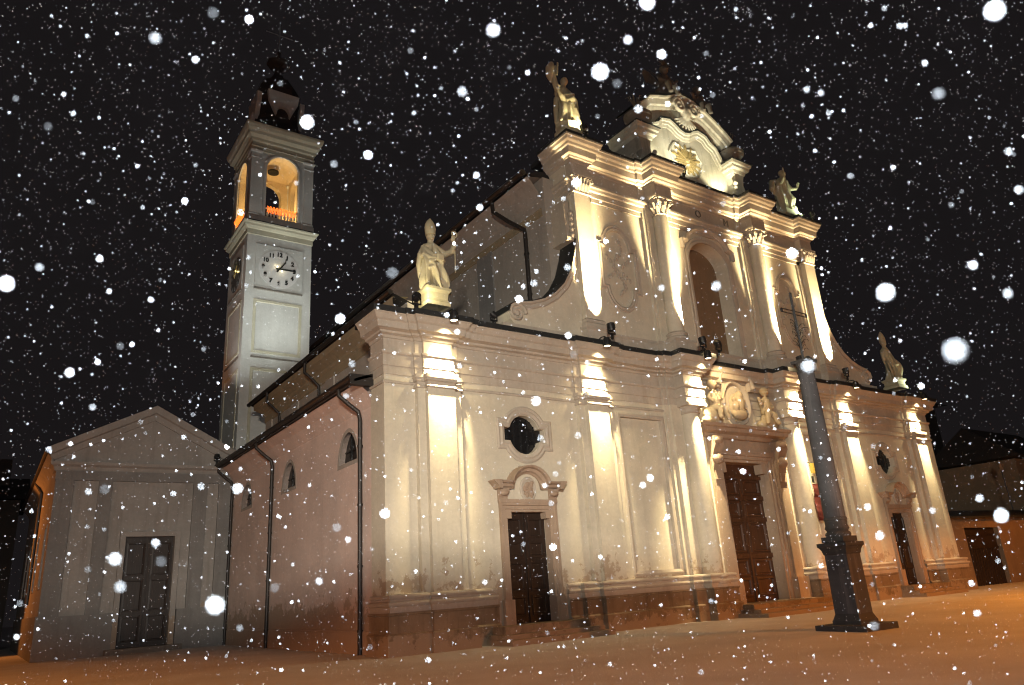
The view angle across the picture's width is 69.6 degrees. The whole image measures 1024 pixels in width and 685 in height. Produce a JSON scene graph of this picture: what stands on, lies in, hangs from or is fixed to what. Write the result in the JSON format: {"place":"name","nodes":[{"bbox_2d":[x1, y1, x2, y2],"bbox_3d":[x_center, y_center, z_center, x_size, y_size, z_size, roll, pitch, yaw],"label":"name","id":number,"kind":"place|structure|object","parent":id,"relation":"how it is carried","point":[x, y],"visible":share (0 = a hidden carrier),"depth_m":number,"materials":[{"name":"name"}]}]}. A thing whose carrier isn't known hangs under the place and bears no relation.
{"place":"outdoors","nodes":[
{"label":"outdoors","id":0,"kind":"place"},
{"bbox_2d":[3,281,9,286],"bbox_3d":[-0.329,-0.038,0.479,0.004,0.004,0.005,-1,-12,-7],"label":"snowflake","id":1,"kind":"object","parent":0,"point":[6,283],"visible":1,"depth_m":0.48,"materials":[{"name":"grey"}]},
{"bbox_2d":[0,459,29,640],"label":"house","id":2,"kind":"structure","parent":0,"point":[13,494],"depth_m":58.72,"materials":[{"name":"paint"}]},
{"bbox_2d":[112,556,117,561],"bbox_3d":[-0.300,0.164,0.556,0.004,0.004,0.004,-14,-47,-42],"label":"snowflake","id":3,"kind":"object","parent":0,"point":[114,558],"visible":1,"depth_m":0.56,"materials":[{"name":"grey"}]},
{"bbox_2d":[211,601,219,609],"bbox_3d":[-0.167,0.147,0.413,0.005,0.004,0.004,28,-15,26],"label":"snowflake","id":4,"kind":"object","parent":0,"point":[215,605],"visible":1,"depth_m":0.41,"materials":[{"name":"grey"}]},
{"bbox_2d":[0,582,1023,684],"bbox_3d":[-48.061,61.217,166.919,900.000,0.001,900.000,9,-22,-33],"label":"ground","id":5,"kind":"structure","parent":0,"point":[219,664],"depth_m":26.24,"materials":[{"name":"white snow"}]},
{"bbox_2d":[10,406,235,662],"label":"chapel","id":6,"kind":"structure","parent":5,"relation":"on","point":[80,626],"depth_m":39.60,"materials":[{"name":"paint"}]},
{"bbox_2d":[20,552,27,599],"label":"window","id":7,"kind":"structure","parent":6,"relation":"in","point":[27,552],"depth_m":52.50,"materials":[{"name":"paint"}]},
{"bbox_2d":[23,547,31,597],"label":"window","id":8,"kind":"structure","parent":6,"relation":"in","point":[30,547],"depth_m":49.47,"materials":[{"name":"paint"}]},
{"bbox_2d":[31,534,40,593],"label":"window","id":9,"kind":"structure","parent":6,"relation":"in","point":[37,549],"depth_m":42.95,"materials":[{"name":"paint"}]},
{"bbox_2d":[37,524,47,589],"bbox_3d":[-24.497,11.275,38.687,0.320,3.240,1.340,9,-22,-33],"label":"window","id":10,"kind":"structure","parent":6,"relation":"in","point":[45,532],"depth_m":38.74,"materials":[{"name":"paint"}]},
{"bbox_2d":[103,531,181,655],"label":"door","id":11,"kind":"structure","parent":6,"relation":"in","point":[141,596],"depth_m":39.12,"materials":[{"name":"brown wood"}]},
{"bbox_2d":[219,25,323,449],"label":"bell tower","id":12,"kind":"structure","parent":5,"relation":"on","point":[277,265],"depth_m":52.51,"materials":[{"name":"paint"}]},
{"bbox_2d":[234,209,243,226],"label":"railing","id":13,"kind":"object","parent":12,"relation":"attached to","point":[239,219],"visible":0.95,"depth_m":54.01,"materials":[{"name":"orange"}]},
{"bbox_2d":[267,206,295,218],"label":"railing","id":14,"kind":"object","parent":12,"relation":"attached to","point":[280,212],"visible":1,"depth_m":53.56,"materials":[{"name":"orange"}]},
{"bbox_2d":[214,92,977,657],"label":"church","id":15,"kind":"structure","parent":5,"relation":"on","point":[528,346],"depth_m":34.49,"materials":[{"name":"paint"}]},
{"bbox_2d":[214,454,219,464],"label":"floodlight","id":16,"kind":"object","parent":15,"relation":"attached to","point":[216,456],"visible":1,"depth_m":42.65,"materials":[{"name":"black metal"}]},
{"bbox_2d":[241,482,252,511],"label":"lunette window","id":17,"kind":"structure","parent":15,"relation":"in","point":[249,503],"depth_m":40.76,"materials":[{"name":"grey paint"}]},
{"bbox_2d":[281,459,295,494],"bbox_3d":[-10.412,6.323,34.994,0.362,1.520,2.160,9,-22,-33],"label":"lunette window","id":18,"kind":"structure","parent":15,"relation":"in","point":[291,485],"depth_m":35.34,"materials":[{"name":"grey paint"}]},
{"bbox_2d":[337,428,357,470],"bbox_3d":[-6.398,4.203,29.495,0.362,1.520,2.160,9,-22,-33],"label":"lunette window","id":19,"kind":"structure","parent":15,"relation":"in","point":[351,457],"depth_m":29.82,"materials":[{"name":"grey paint"}]},
{"bbox_2d":[412,292,421,307],"bbox_3d":[-3.631,-1.562,28.076,0.325,0.750,0.393,-9,-19,15],"label":"floodlight","id":20,"kind":"object","parent":15,"relation":"attached to","point":[416,296],"visible":1,"depth_m":28.00,"materials":[{"name":"black metal"}]},
{"bbox_2d":[416,219,456,311],"bbox_3d":[-3.140,-3.223,30.474,1.826,4.050,1.235,9,-22,-33],"label":"bishop statue","id":21,"kind":"object","parent":15,"relation":"on","point":[434,291],"visible":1,"depth_m":29.87,"materials":[{"name":"stone"}]},
{"bbox_2d":[447,309,458,321],"bbox_3d":[-2.346,-1.041,28.475,0.360,0.550,0.741,9,-22,-33],"label":"floodlight","id":22,"kind":"object","parent":15,"relation":"attached to","point":[453,316],"visible":0.98,"depth_m":28.20,"materials":[{"name":"black metal"}]},
{"bbox_2d":[490,311,497,322],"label":"floodlight","id":23,"kind":"object","parent":15,"relation":"attached to","point":[493,315],"visible":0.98,"depth_m":30.28,"materials":[{"name":"black metal"}]},
{"bbox_2d":[496,406,552,463],"bbox_3d":[0.447,3.795,30.118,2.760,2.363,0.430,9,-22,-33],"label":"window frame","id":24,"kind":"structure","parent":15,"relation":"in","point":[516,442],"depth_m":30.17,"materials":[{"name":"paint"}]},
{"bbox_2d":[487,465,615,646],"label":"side door","id":25,"kind":"structure","parent":15,"relation":"in","point":[523,602],"depth_m":28.45,"materials":[{"name":"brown wood"}]},
{"bbox_2d":[546,62,582,137],"bbox_3d":[2.688,-12.306,37.676,1.472,4.254,1.729,-8,-19,12],"label":"saint statue","id":26,"kind":"object","parent":15,"relation":"on","point":[566,111],"visible":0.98,"depth_m":37.27,"materials":[{"name":"stone"}]},
{"bbox_2d":[581,124,588,137],"bbox_3d":[3.612,-10.426,36.356,0.378,0.738,0.388,9,-22,-33],"label":"floodlight","id":27,"kind":"object","parent":15,"relation":"attached to","point":[584,127],"visible":0.98,"depth_m":36.27,"materials":[{"name":"black metal"}]},
{"bbox_2d":[599,336,610,347],"bbox_3d":[4.081,-0.037,32.780,0.360,0.550,0.741,9,-22,-33],"label":"floodlight","id":28,"kind":"object","parent":15,"relation":"attached to","point":[606,342],"visible":0.98,"depth_m":32.51,"materials":[{"name":"black metal"}]},
{"bbox_2d":[606,322,615,339],"bbox_3d":[4.489,-0.502,33.244,0.398,0.771,0.381,-8,-19,13],"label":"floodlight","id":29,"kind":"object","parent":15,"relation":"attached to","point":[611,327],"visible":1,"depth_m":33.16,"materials":[{"name":"black metal"}]},
{"bbox_2d":[623,94,651,124],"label":"flame urn","id":30,"kind":"object","parent":15,"relation":"on","point":[643,114],"visible":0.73,"depth_m":40.87,"materials":[{"name":"stone"}]},
{"bbox_2d":[642,65,681,95],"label":"angel statue","id":31,"kind":"object","parent":15,"relation":"on","point":[664,83],"visible":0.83,"depth_m":43.83,"materials":[{"name":"stone"}]},
{"bbox_2d":[658,50,670,68],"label":"cross","id":32,"kind":"object","parent":15,"relation":"on","point":[663,62],"visible":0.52,"depth_m":45.97,"materials":[{"name":"metal"}]},
{"bbox_2d":[690,86,712,113],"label":"angel statue","id":33,"kind":"object","parent":15,"relation":"on","point":[701,101],"visible":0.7,"depth_m":44.99,"materials":[{"name":"stone"}]},
{"bbox_2d":[698,336,706,351],"bbox_3d":[9.339,0.098,36.038,0.406,0.781,0.382,-9,-19,14],"label":"floodlight","id":34,"kind":"object","parent":15,"relation":"on","point":[702,340],"visible":0.99,"depth_m":35.96,"materials":[{"name":"black metal"}]},
{"bbox_2d":[700,349,711,359],"bbox_3d":[9.309,0.568,35.650,0.360,0.550,0.741,9,-22,-33],"label":"floodlight","id":35,"kind":"object","parent":15,"relation":"attached to","point":[707,355],"visible":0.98,"depth_m":35.38,"materials":[{"name":"black metal"}]},
{"bbox_2d":[714,340,721,355],"bbox_3d":[10.205,0.259,36.431,0.360,0.813,0.447,-15,-21,29],"label":"floodlight","id":36,"kind":"object","parent":15,"relation":"attached to","point":[717,344],"visible":1,"depth_m":36.34,"materials":[{"name":"black metal"}]},
{"bbox_2d":[719,132,743,161],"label":"flame urn","id":37,"kind":"object","parent":15,"relation":"on","point":[729,151],"visible":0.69,"depth_m":45.17,"materials":[{"name":"stone"}]},
{"bbox_2d":[700,421,833,617],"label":"main door","id":38,"kind":"structure","parent":15,"relation":"in","point":[736,506],"depth_m":36.69,"materials":[{"name":"red wood"}]},
{"bbox_2d":[769,168,801,216],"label":"saint statue","id":39,"kind":"object","parent":15,"relation":"on","point":[780,190],"visible":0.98,"depth_m":47.24,"materials":[{"name":"stone"}]},
{"bbox_2d":[809,211,814,221],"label":"floodlight","id":40,"kind":"object","parent":15,"relation":"attached to","point":[812,214],"visible":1,"depth_m":46.58,"materials":[{"name":"black metal"}]},
{"bbox_2d":[807,462,823,520],"bbox_3d":[16.223,7.918,39.199,0.759,3.100,0.106,9,-22,-33],"label":"banner","id":41,"kind":"object","parent":15,"relation":"hanging from","point":[817,500],"visible":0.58,"depth_m":39.05,"materials":[{"name":"red fabric"}]},
{"bbox_2d":[842,367,848,380],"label":"floodlight","id":42,"kind":"object","parent":15,"relation":"attached to","point":[845,370],"visible":1,"depth_m":43.35,"materials":[{"name":"black metal"}]},
{"bbox_2d":[848,380,859,388],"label":"floodlight","id":43,"kind":"object","parent":15,"relation":"attached to","point":[855,384],"visible":0.99,"depth_m":43.24,"materials":[{"name":"black metal"}]},
{"bbox_2d":[871,442,899,480],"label":"window frame","id":44,"kind":"structure","parent":15,"relation":"in","point":[881,463],"depth_m":45.10,"materials":[{"name":"paint"}]},
{"bbox_2d":[878,332,907,391],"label":"bishop statue","id":45,"kind":"object","parent":15,"relation":"on","point":[894,367],"visible":1,"depth_m":49.03,"materials":[{"name":"stone"}]},
{"bbox_2d":[916,385,922,394],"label":"floodlight","id":46,"kind":"object","parent":15,"relation":"on","point":[919,388],"visible":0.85,"depth_m":48.51,"materials":[{"name":"black metal"}]},
{"bbox_2d":[916,392,927,399],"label":"floodlight","id":47,"kind":"object","parent":15,"relation":"attached to","point":[923,396],"visible":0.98,"depth_m":47.56,"materials":[{"name":"black metal"}]},
{"bbox_2d":[878,482,968,597],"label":"side door","id":48,"kind":"structure","parent":15,"relation":"in","point":[898,509],"depth_m":43.58,"materials":[{"name":"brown wood"}]},
{"bbox_2d":[948,510,1023,585],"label":"yard wall","id":49,"kind":"structure","parent":5,"relation":"on","point":[987,568],"depth_m":52.08,"materials":[{"name":"paint"}]},
{"bbox_2d":[997,460,1013,509],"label":"lamp post","id":50,"kind":"object","parent":49,"relation":"on","point":[1000,466],"visible":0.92,"depth_m":58.21,"materials":[{"name":"black metal"}]},
{"bbox_2d":[0,0,1023,684],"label":"fine snow","id":51,"kind":"structure","parent":0,"point":[486,358],"depth_m":5.37,"materials":[{"name":"white snow"}]},
{"bbox_2d":[0,0,1023,627],"label":"sky","id":52,"kind":"structure","parent":0,"point":[199,306],"materials":[{"name":"black"}]},
{"bbox_2d":[597,68,603,74],"bbox_3d":[0.054,-0.166,0.453,0.004,0.004,0.004,-34,-12,-34],"label":"snowflake","id":53,"kind":"object","parent":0,"point":[600,71],"visible":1,"depth_m":0.45,"materials":[{"name":"grey"}]},
{"bbox_2d":[215,586,1023,684],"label":"snow square","id":54,"kind":"structure","parent":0,"point":[793,643],"depth_m":17.94,"materials":[{"name":"white snow"}]},
{"bbox_2d":[780,292,898,632],"bbox_3d":[9.927,3.427,23.661,1.660,10.890,1.660,9,-22,-33],"label":"stone cross","id":55,"kind":"object","parent":54,"relation":"on","point":[845,547],"visible":0.97,"depth_m":22.59,"materials":[{"name":"stone"}]},
{"bbox_2d":[804,363,811,368],"bbox_3d":[0.230,0.018,0.573,0.006,0.005,0.005,16,15,27],"label":"snowflake","id":56,"kind":"object","parent":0,"point":[807,366],"visible":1,"depth_m":0.57,"materials":[{"name":"grey"}]},
{"bbox_2d":[882,289,888,295],"bbox_3d":[0.213,-0.029,0.420,0.004,0.004,0.004,-18,-42,42],"label":"snowflake","id":57,"kind":"object","parent":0,"point":[885,292],"visible":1,"depth_m":0.42,"materials":[{"name":"grey"}]},
{"bbox_2d":[925,403,946,455],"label":"dark building","id":58,"kind":"structure","parent":0,"point":[935,435],"depth_m":74.37,"materials":[{"name":"paint"}]},
{"bbox_2d":[935,91,941,95],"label":"snowflake","id":59,"kind":"object","parent":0,"point":[938,93],"visible":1,"depth_m":0.62,"materials":[{"name":"white"}]},
{"bbox_2d":[949,346,960,355],"bbox_3d":[0.177,0.003,0.295,0.004,0.004,0.004,-41,-16,0],"label":"snowflake","id":60,"kind":"object","parent":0,"point":[955,350],"visible":1,"depth_m":0.29,"materials":[{"name":"white"}]},
{"bbox_2d":[935,428,1023,510],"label":"gabled house","id":61,"kind":"structure","parent":0,"point":[965,458],"depth_m":64.51,"materials":[{"name":"paint"}]},
{"bbox_2d":[989,6,999,14],"bbox_3d":[0.253,-0.174,0.387,0.005,0.005,0.005,-12,22,14],"label":"snowflake","id":62,"kind":"object","parent":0,"point":[994,10],"visible":1,"depth_m":0.39,"materials":[{"name":"grey"}]},
{"bbox_2d":[998,513,1004,517],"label":"snowflake","id":63,"kind":"object","parent":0,"point":[1001,515],"visible":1,"depth_m":0.54,"materials":[{"name":"grey"}]}
]}

